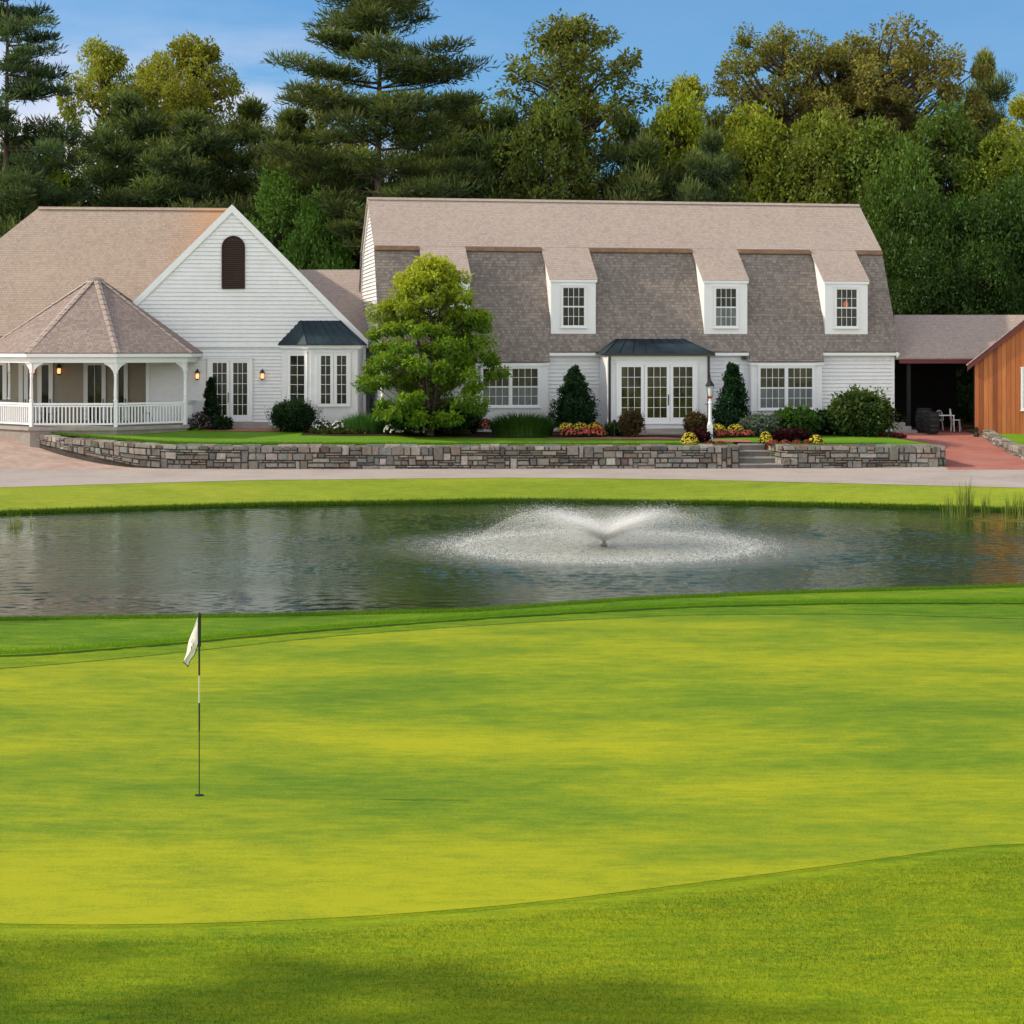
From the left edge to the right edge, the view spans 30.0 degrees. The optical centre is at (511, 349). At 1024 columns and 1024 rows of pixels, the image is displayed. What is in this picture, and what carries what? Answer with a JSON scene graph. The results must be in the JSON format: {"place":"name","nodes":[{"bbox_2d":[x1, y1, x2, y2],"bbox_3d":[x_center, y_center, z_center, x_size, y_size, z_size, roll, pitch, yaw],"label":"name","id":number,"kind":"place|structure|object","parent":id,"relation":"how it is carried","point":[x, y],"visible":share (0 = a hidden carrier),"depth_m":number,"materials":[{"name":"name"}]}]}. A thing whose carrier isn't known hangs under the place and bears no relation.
{"place":"outdoors","nodes":[
{"label":"outdoors","id":0,"kind":"place"},
{"bbox_2d":[0,435,142,469],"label":"driveway","id":1,"kind":"structure","parent":0,"point":[15,455],"depth_m":74.30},
{"bbox_2d":[204,428,316,430],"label":"brick path","id":2,"kind":"structure","parent":0,"point":[252,429],"depth_m":79.79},
{"bbox_2d":[51,427,933,456],"bbox_3d":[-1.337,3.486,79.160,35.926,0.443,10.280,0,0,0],"label":"lawn","id":3,"kind":"structure","parent":0,"point":[195,435],"depth_m":76.53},
{"bbox_2d":[187,412,211,429],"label":"shrub","id":4,"kind":"object","parent":3,"relation":"on","point":[199,416],"visible":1,"depth_m":79.50,"materials":[{"name":"brown plant"}]},
{"bbox_2d":[196,377,221,427],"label":"conical shrub","id":5,"kind":"object","parent":3,"relation":"on","point":[211,408],"visible":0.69,"depth_m":80.43,"materials":[{"name":"green plant"}]},
{"bbox_2d":[207,414,234,429],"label":"shrub","id":6,"kind":"object","parent":3,"relation":"on","point":[220,422],"visible":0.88,"depth_m":79.66,"materials":[{"name":"green plant"}]},
{"bbox_2d":[264,393,324,432],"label":"round boxwood","id":7,"kind":"object","parent":3,"relation":"on","point":[293,415],"visible":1,"depth_m":78.91,"materials":[{"name":"green plant"}]},
{"bbox_2d":[301,427,832,437],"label":"mulch bed","id":8,"kind":"object","parent":3,"relation":"on","point":[478,434],"visible":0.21,"depth_m":78.35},
{"bbox_2d":[308,426,372,433],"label":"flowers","id":9,"kind":"object","parent":8,"relation":"on","point":[337,430],"visible":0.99,"depth_m":78.27,"materials":[{"name":"green plant"}]},
{"bbox_2d":[341,410,385,433],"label":"ornamental grass","id":10,"kind":"object","parent":8,"relation":"on","point":[361,421],"depth_m":78.50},
{"bbox_2d":[386,400,436,431],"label":"shrub","id":11,"kind":"object","parent":8,"relation":"on","point":[395,425],"visible":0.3,"depth_m":77.31,"materials":[{"name":"green plant"}]},
{"bbox_2d":[351,253,512,435],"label":"ornamental tree","id":12,"kind":"object","parent":8,"relation":"on","point":[423,279],"visible":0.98,"depth_m":77.24,"materials":[{"name":"green plant"}]},
{"bbox_2d":[431,404,477,433],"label":"shrub","id":13,"kind":"object","parent":8,"relation":"on","point":[459,428],"visible":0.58,"depth_m":77.21,"materials":[{"name":"green plant"}]},
{"bbox_2d":[483,410,560,436],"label":"daylily mound","id":14,"kind":"object","parent":8,"relation":"on","point":[527,425],"visible":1,"depth_m":78.14,"materials":[{"name":"green plant"}]},
{"bbox_2d":[547,364,600,428],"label":"conical holly","id":15,"kind":"object","parent":8,"relation":"on","point":[573,404],"visible":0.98,"depth_m":79.21,"materials":[{"name":"green plant"}]},
{"bbox_2d":[682,409,707,432],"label":"brown round shrub","id":16,"kind":"object","parent":8,"relation":"on","point":[693,420],"visible":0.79,"depth_m":77.96,"materials":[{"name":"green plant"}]},
{"bbox_2d":[712,361,750,429],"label":"conical holly","id":17,"kind":"object","parent":8,"relation":"on","point":[731,408],"visible":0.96,"depth_m":79.88,"materials":[{"name":"green plant"}]},
{"bbox_2d":[737,411,782,435],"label":"silvery shrub","id":18,"kind":"object","parent":8,"relation":"on","point":[757,424],"visible":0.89,"depth_m":78.79,"materials":[{"name":"green plant"}]},
{"bbox_2d":[772,403,822,434],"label":"rhododendron","id":19,"kind":"object","parent":8,"relation":"on","point":[807,419],"visible":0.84,"depth_m":78.92,"materials":[{"name":"green plant"}]},
{"bbox_2d":[812,407,839,434],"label":"rhododendron","id":20,"kind":"object","parent":8,"relation":"on","point":[823,428],"visible":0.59,"depth_m":79.99,"materials":[{"name":"green plant"}]},
{"bbox_2d":[617,407,647,436],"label":"brown round shrub","id":21,"kind":"object","parent":3,"relation":"on","point":[630,422],"visible":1,"depth_m":77.97,"materials":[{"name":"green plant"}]},
{"bbox_2d":[815,384,906,436],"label":"rhododendron","id":22,"kind":"object","parent":3,"relation":"on","point":[855,411],"visible":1,"depth_m":79.19,"materials":[{"name":"green plant"}]},
{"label":"mulch bed","id":23,"kind":"structure","parent":3,"relation":"on","visible":0},
{"bbox_2d":[770,426,810,441],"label":"dark red foliage plant","id":24,"kind":"object","parent":23,"relation":"on","point":[788,434],"visible":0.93,"depth_m":74.93,"materials":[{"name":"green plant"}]},
{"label":"mulch bed","id":25,"kind":"structure","parent":3,"relation":"on","visible":0},
{"bbox_2d":[686,426,714,442],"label":"dark red foliage plant","id":26,"kind":"object","parent":25,"relation":"on","point":[702,435],"visible":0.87,"depth_m":74.62,"materials":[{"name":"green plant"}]},
{"bbox_2d":[705,375,714,440],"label":"lamp post","id":27,"kind":"object","parent":25,"relation":"on","point":[709,385],"visible":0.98,"depth_m":75.34,"materials":[{"name":"metal"}]},
{"bbox_2d":[0,614,1023,924],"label":"putting green","id":28,"kind":"object","parent":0,"point":[418,770],"visible":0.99,"depth_m":24.02,"materials":[{"name":"plant"}]},
{"bbox_2d":[183,612,203,795],"bbox_3d":[-3.721,4.142,22.348,0.237,2.139,0.112,0,0,0],"label":"golf flag","id":29,"kind":"object","parent":28,"relation":"on","point":[194,642],"visible":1,"depth_m":22.34,"materials":[{"name":"fabric"}]},
{"bbox_2d":[0,844,1023,928],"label":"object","id":30,"kind":"structure","parent":28,"relation":"on","point":[205,925],"depth_m":17.75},
{"bbox_2d":[0,614,1023,668],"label":"green rim","id":31,"kind":"object","parent":28,"relation":"on","point":[484,625],"visible":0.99,"depth_m":34.40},
{"bbox_2d":[0,604,1023,1023],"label":"fringe","id":32,"kind":"object","parent":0,"point":[254,930],"visible":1,"depth_m":16.43,"materials":[{"name":"plant"}]},
{"bbox_2d":[0,603,1023,656],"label":"mown edge","id":33,"kind":"object","parent":32,"relation":"on","point":[478,619],"visible":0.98,"depth_m":35.05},
{"bbox_2d":[0,502,1023,616],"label":"pond water","id":34,"kind":"structure","parent":0,"point":[275,559],"depth_m":47.73,"materials":[{"name":"liquid"}]},
{"bbox_2d":[408,495,790,566],"bbox_3d":[2.428,4.563,50.463,10.492,1.394,11.000,0,0,0],"label":"fountain","id":35,"kind":"object","parent":34,"relation":"on","point":[618,529],"visible":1,"depth_m":49.92,"materials":[{"name":"white liquid"}]},
{"bbox_2d":[953,478,975,518],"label":"reeds","id":36,"kind":"object","parent":34,"relation":"in","point":[968,505],"visible":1,"depth_m":58.17,"materials":[{"name":"green plant"}]},
{"bbox_2d":[0,849,1023,1023],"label":"fringe grass","id":37,"kind":"structure","parent":0,"point":[586,973],"depth_m":16.22,"materials":[{"name":"plant"}]},
{"bbox_2d":[0,478,1023,511],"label":"grass bank","id":38,"kind":"structure","parent":0,"point":[100,495],"depth_m":65.11,"materials":[{"name":"plant"}]},
{"bbox_2d":[0,466,1023,487],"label":"road","id":39,"kind":"structure","parent":0,"point":[939,476],"depth_m":69.96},
{"bbox_2d":[0,587,1023,654],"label":"grass fringe","id":40,"kind":"object","parent":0,"point":[18,634],"visible":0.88,"depth_m":34.62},
{"bbox_2d":[0,583,1023,620],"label":"shore grass","id":41,"kind":"structure","parent":40,"relation":"on","point":[360,612],"depth_m":36.27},
{"bbox_2d":[0,496,1023,514],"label":"shore grass","id":42,"kind":"structure","parent":0,"point":[892,505],"depth_m":63.16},
{"bbox_2d":[0,596,1023,654],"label":"mown edge grass","id":43,"kind":"structure","parent":0,"point":[503,613],"depth_m":35.50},
{"bbox_2d":[0,0,1023,198],"label":"sky","id":44,"kind":"structure","parent":0,"point":[675,37],"materials":[{"name":"blue"}]},
{"bbox_2d":[27,425,1013,487],"bbox_3d":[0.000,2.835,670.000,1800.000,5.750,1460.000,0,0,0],"label":"ground","id":45,"kind":"structure","parent":0,"point":[692,479],"depth_m":81.00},
{"bbox_2d":[0,277,202,447],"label":"octagonal porch","id":46,"kind":"object","parent":45,"relation":"on","point":[95,320],"visible":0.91,"depth_m":78.04,"materials":[{"name":"wood"}]},
{"bbox_2d":[0,205,368,427],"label":"gabled house","id":47,"kind":"structure","parent":45,"relation":"on","point":[246,307],"depth_m":82.15,"materials":[{"name":"white paint"}]},
{"bbox_2d":[0,363,6,420],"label":"porch window","id":48,"kind":"structure","parent":47,"relation":"in","point":[3,366],"depth_m":83.88,"materials":[{"name":"white paint"}]},
{"bbox_2d":[19,363,27,402],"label":"porch window","id":49,"kind":"structure","parent":47,"relation":"in","point":[23,369],"depth_m":83.96,"materials":[{"name":"white paint"}]},
{"bbox_2d":[37,363,52,420],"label":"porch window","id":50,"kind":"structure","parent":47,"relation":"in","point":[44,371],"depth_m":84.09,"materials":[{"name":"white paint"}]},
{"bbox_2d":[83,363,105,419],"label":"porch window","id":51,"kind":"structure","parent":47,"relation":"in","point":[94,374],"depth_m":84.31,"materials":[{"name":"white paint"}]},
{"bbox_2d":[117,363,127,419],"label":"porch window","id":52,"kind":"structure","parent":47,"relation":"in","point":[122,375],"depth_m":84.44,"materials":[{"name":"white paint"}]},
{"bbox_2d":[207,358,252,421],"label":"french doors","id":53,"kind":"structure","parent":47,"relation":"in","point":[233,377],"depth_m":81.98,"materials":[{"name":"white paint"}]},
{"bbox_2d":[278,320,366,425],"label":"bay window","id":54,"kind":"structure","parent":47,"relation":"in","point":[321,360],"depth_m":81.30,"materials":[{"name":"white paint"}]},
{"bbox_2d":[298,270,370,416],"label":"connecting wing","id":55,"kind":"structure","parent":45,"relation":"on","point":[338,290],"depth_m":88.32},
{"bbox_2d":[36,434,738,468],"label":"stone wall","id":56,"kind":"structure","parent":45,"relation":"on","point":[134,454],"depth_m":73.57,"materials":[{"name":"stone"}]},
{"bbox_2d":[359,197,899,434],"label":"gambrel house","id":57,"kind":"structure","parent":45,"relation":"on","point":[656,314],"depth_m":83.38,"materials":[{"name":"white paint"}]},
{"bbox_2d":[736,443,783,467],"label":"granite steps","id":58,"kind":"structure","parent":45,"relation":"on","point":[754,455],"depth_m":74.00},
{"bbox_2d":[764,441,945,467],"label":"stone wall","id":59,"kind":"structure","parent":45,"relation":"on","point":[846,456],"depth_m":73.56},
{"bbox_2d":[966,319,1023,434],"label":"cedar building","id":60,"kind":"structure","parent":45,"relation":"on","point":[999,385],"depth_m":82.28,"materials":[{"name":"brown wood"}]},
{"bbox_2d":[981,430,1023,459],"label":"stone wall","id":61,"kind":"structure","parent":45,"relation":"on","point":[1005,444],"depth_m":78.30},
{"bbox_2d":[555,437,750,441],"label":"brick path","id":62,"kind":"structure","parent":0,"point":[715,440],"depth_m":77.17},
{"bbox_2d":[902,426,1023,469],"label":"brick driveway","id":63,"kind":"structure","parent":0,"point":[965,449],"depth_m":77.90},
{"bbox_2d":[915,408,931,431],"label":"barrel planter","id":64,"kind":"object","parent":63,"relation":"on","point":[919,418],"visible":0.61,"depth_m":83.72,"materials":[{"name":"grey wood"}]},
{"bbox_2d":[924,412,939,432],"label":"barrel planter","id":65,"kind":"object","parent":63,"relation":"on","point":[931,422],"visible":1,"depth_m":82.63,"materials":[{"name":"grey wood"}]},
{"bbox_2d":[894,315,1023,431],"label":"breezeway","id":66,"kind":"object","parent":63,"relation":"on","point":[934,349],"visible":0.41,"depth_m":86.92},
{"bbox_2d":[957,420,972,424],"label":"forest floor","id":67,"kind":"structure","parent":0,"point":[971,423],"depth_m":94.43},
{"bbox_2d":[0,171,41,237],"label":"young pine tree","id":68,"kind":"object","parent":67,"relation":"on","point":[18,212],"visible":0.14,"depth_m":101.00,"materials":[{"name":"green plant"}]},
{"bbox_2d":[1,132,82,220],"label":"broadleaf tree","id":69,"kind":"object","parent":67,"relation":"on","point":[65,175],"visible":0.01,"depth_m":107.81,"materials":[{"name":"green plant"}]},
{"bbox_2d":[0,0,105,234],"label":"tall white pine","id":70,"kind":"object","parent":67,"relation":"on","point":[15,145],"visible":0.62,"depth_m":103.00,"materials":[{"name":"green plant"}]},
{"bbox_2d":[43,157,95,206],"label":"young pine tree","id":71,"kind":"object","parent":67,"relation":"on","point":[73,182],"visible":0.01,"depth_m":111.53,"materials":[{"name":"green plant"}]},
{"bbox_2d":[48,34,148,200],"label":"broadleaf tree","id":72,"kind":"object","parent":67,"relation":"on","point":[101,74],"visible":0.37,"depth_m":121.28,"materials":[{"name":"green plant"}]},
{"bbox_2d":[64,85,180,207],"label":"young pine tree","id":73,"kind":"object","parent":67,"relation":"on","point":[117,152],"visible":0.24,"depth_m":110.78,"materials":[{"name":"green plant"}]},
{"bbox_2d":[122,50,203,160],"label":"broadleaf tree","id":74,"kind":"object","parent":67,"relation":"on","point":[155,97],"visible":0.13,"depth_m":124.92,"materials":[{"name":"green plant"}]},
{"bbox_2d":[120,105,255,209],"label":"young pine tree","id":75,"kind":"object","parent":67,"relation":"on","point":[168,160],"visible":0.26,"depth_m":108.69,"materials":[{"name":"green plant"}]},
{"bbox_2d":[126,28,249,192],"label":"broadleaf tree","id":76,"kind":"object","parent":67,"relation":"on","point":[196,92],"visible":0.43,"depth_m":116.99,"materials":[{"name":"green plant"}]},
{"bbox_2d":[200,92,298,245],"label":"young pine tree","id":77,"kind":"object","parent":67,"relation":"on","point":[249,111],"visible":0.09,"depth_m":110.81,"materials":[{"name":"green plant"}]},
{"bbox_2d":[244,162,320,269],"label":"broadleaf tree","id":78,"kind":"object","parent":67,"relation":"on","point":[275,197],"visible":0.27,"depth_m":105.06,"materials":[{"name":"green plant"}]},
{"bbox_2d":[226,102,360,269],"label":"young pine tree","id":79,"kind":"object","parent":67,"relation":"on","point":[293,121],"visible":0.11,"depth_m":107.29,"materials":[{"name":"green plant"}]},
{"bbox_2d":[278,183,356,269],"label":"broadleaf tree","id":80,"kind":"object","parent":67,"relation":"on","point":[312,233],"visible":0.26,"depth_m":103.03,"materials":[{"name":"green plant"}]},
{"bbox_2d":[266,83,370,234],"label":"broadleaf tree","id":81,"kind":"object","parent":67,"relation":"on","point":[316,122],"visible":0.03,"depth_m":115.67,"materials":[{"name":"green plant"}]},
{"bbox_2d":[272,142,374,269],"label":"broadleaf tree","id":82,"kind":"object","parent":67,"relation":"on","point":[355,146],"depth_m":110.58,"materials":[{"name":"green plant"}]},
{"bbox_2d":[255,0,506,264],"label":"tall white pine","id":83,"kind":"object","parent":67,"relation":"on","point":[383,113],"visible":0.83,"depth_m":102.10,"materials":[{"name":"green plant"}]},
{"bbox_2d":[347,128,479,269],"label":"young pine tree","id":84,"kind":"object","parent":67,"relation":"on","point":[399,157],"visible":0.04,"depth_m":109.19,"materials":[{"name":"green plant"}]},
{"bbox_2d":[410,86,493,198],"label":"young pine tree","id":85,"kind":"object","parent":67,"relation":"on","point":[462,145],"visible":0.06,"depth_m":111.58,"materials":[{"name":"green plant"}]},
{"bbox_2d":[449,99,550,198],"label":"young pine tree","id":86,"kind":"object","parent":67,"relation":"on","point":[502,115],"visible":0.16,"depth_m":110.75,"materials":[{"name":"green plant"}]},
{"bbox_2d":[483,85,610,199],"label":"broadleaf tree","id":87,"kind":"object","parent":67,"relation":"on","point":[554,124],"visible":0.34,"depth_m":109.91,"materials":[{"name":"green plant"}]},
{"bbox_2d":[473,8,675,199],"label":"broadleaf tree","id":88,"kind":"object","parent":67,"relation":"on","point":[554,40],"visible":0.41,"depth_m":114.17,"materials":[{"name":"green plant"}]},
{"bbox_2d":[585,109,687,201],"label":"young pine tree","id":89,"kind":"object","parent":67,"relation":"on","point":[628,180],"visible":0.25,"depth_m":110.00,"materials":[{"name":"green plant"}]},
{"bbox_2d":[637,82,715,201],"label":"broadleaf tree","id":90,"kind":"object","parent":67,"relation":"on","point":[682,121],"visible":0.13,"depth_m":112.07,"materials":[{"name":"green plant"}]},
{"bbox_2d":[644,70,729,196],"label":"broadleaf tree","id":91,"kind":"object","parent":67,"relation":"on","point":[690,82],"visible":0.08,"depth_m":121.43,"materials":[{"name":"green plant"}]},
{"bbox_2d":[662,126,755,202],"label":"young pine tree","id":92,"kind":"object","parent":67,"relation":"on","point":[707,170],"visible":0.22,"depth_m":108.65,"materials":[{"name":"green plant"}]},
{"bbox_2d":[689,96,814,202],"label":"broadleaf tree","id":93,"kind":"object","parent":67,"relation":"on","point":[750,141],"visible":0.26,"depth_m":110.47,"materials":[{"name":"green plant"}]},
{"bbox_2d":[702,21,900,199],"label":"oak tree","id":94,"kind":"object","parent":67,"relation":"on","point":[780,51],"visible":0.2,"depth_m":116.52,"materials":[{"name":"green plant"}]},
{"bbox_2d":[752,103,888,229],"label":"broadleaf tree","id":95,"kind":"object","parent":67,"relation":"on","point":[816,144],"visible":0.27,"depth_m":108.51,"materials":[{"name":"green plant"}]},
{"bbox_2d":[744,28,916,162],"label":"oak tree","id":96,"kind":"object","parent":67,"relation":"on","point":[897,107],"visible":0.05,"depth_m":117.98,"materials":[{"name":"green plant"}]},
{"bbox_2d":[774,10,999,191],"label":"oak tree","id":97,"kind":"object","parent":67,"relation":"on","point":[915,59],"visible":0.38,"depth_m":116.21,"materials":[{"name":"green plant"}]},
{"bbox_2d":[821,111,956,251],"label":"broadleaf tree","id":98,"kind":"object","parent":67,"relation":"on","point":[868,148],"visible":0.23,"depth_m":107.16,"materials":[{"name":"green plant"}]},
{"bbox_2d":[860,131,944,310],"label":"broadleaf tree","id":99,"kind":"object","parent":67,"relation":"on","point":[882,197],"visible":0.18,"depth_m":103.70,"materials":[{"name":"green plant"}]},
{"bbox_2d":[872,173,1000,392],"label":"broadleaf tree","id":100,"kind":"object","parent":67,"relation":"on","point":[899,230],"visible":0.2,"depth_m":98.92,"materials":[{"name":"green plant"}]},
{"bbox_2d":[887,238,990,423],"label":"broadleaf tree","id":101,"kind":"object","parent":67,"relation":"on","point":[926,292],"visible":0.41,"depth_m":94.81,"materials":[{"name":"green plant"}]},
{"bbox_2d":[887,92,993,226],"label":"broadleaf tree","id":102,"kind":"object","parent":67,"relation":"on","point":[943,131],"visible":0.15,"depth_m":108.69,"materials":[{"name":"green plant"}]},
{"bbox_2d":[919,233,1023,422],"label":"broadleaf tree","id":103,"kind":"object","parent":67,"relation":"on","point":[998,267],"visible":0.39,"depth_m":95.16,"materials":[{"name":"green plant"}]},
{"bbox_2d":[921,182,1023,418],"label":"broadleaf tree","id":104,"kind":"object","parent":67,"relation":"on","point":[972,214],"visible":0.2,"depth_m":97.76,"materials":[{"name":"green plant"}]},
{"bbox_2d":[947,43,1017,191],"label":"young pine tree","id":105,"kind":"object","parent":67,"relation":"on","point":[995,91],"visible":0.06,"depth_m":121.47,"materials":[{"name":"green plant"}]},
{"bbox_2d":[944,123,1023,225],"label":"broadleaf tree","id":106,"kind":"object","parent":67,"relation":"on","point":[1004,158],"visible":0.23,"depth_m":107.25,"materials":[{"name":"green plant"}]},
{"bbox_2d":[959,165,1023,314],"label":"broadleaf tree","id":107,"kind":"object","parent":67,"relation":"on","point":[1013,204],"visible":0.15,"depth_m":98.96,"materials":[{"name":"green plant"}]},
{"bbox_2d":[988,92,1023,185],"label":"broadleaf tree","id":108,"kind":"object","parent":67,"relation":"on","point":[1016,109],"visible":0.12,"depth_m":111.72,"materials":[{"name":"green plant"}]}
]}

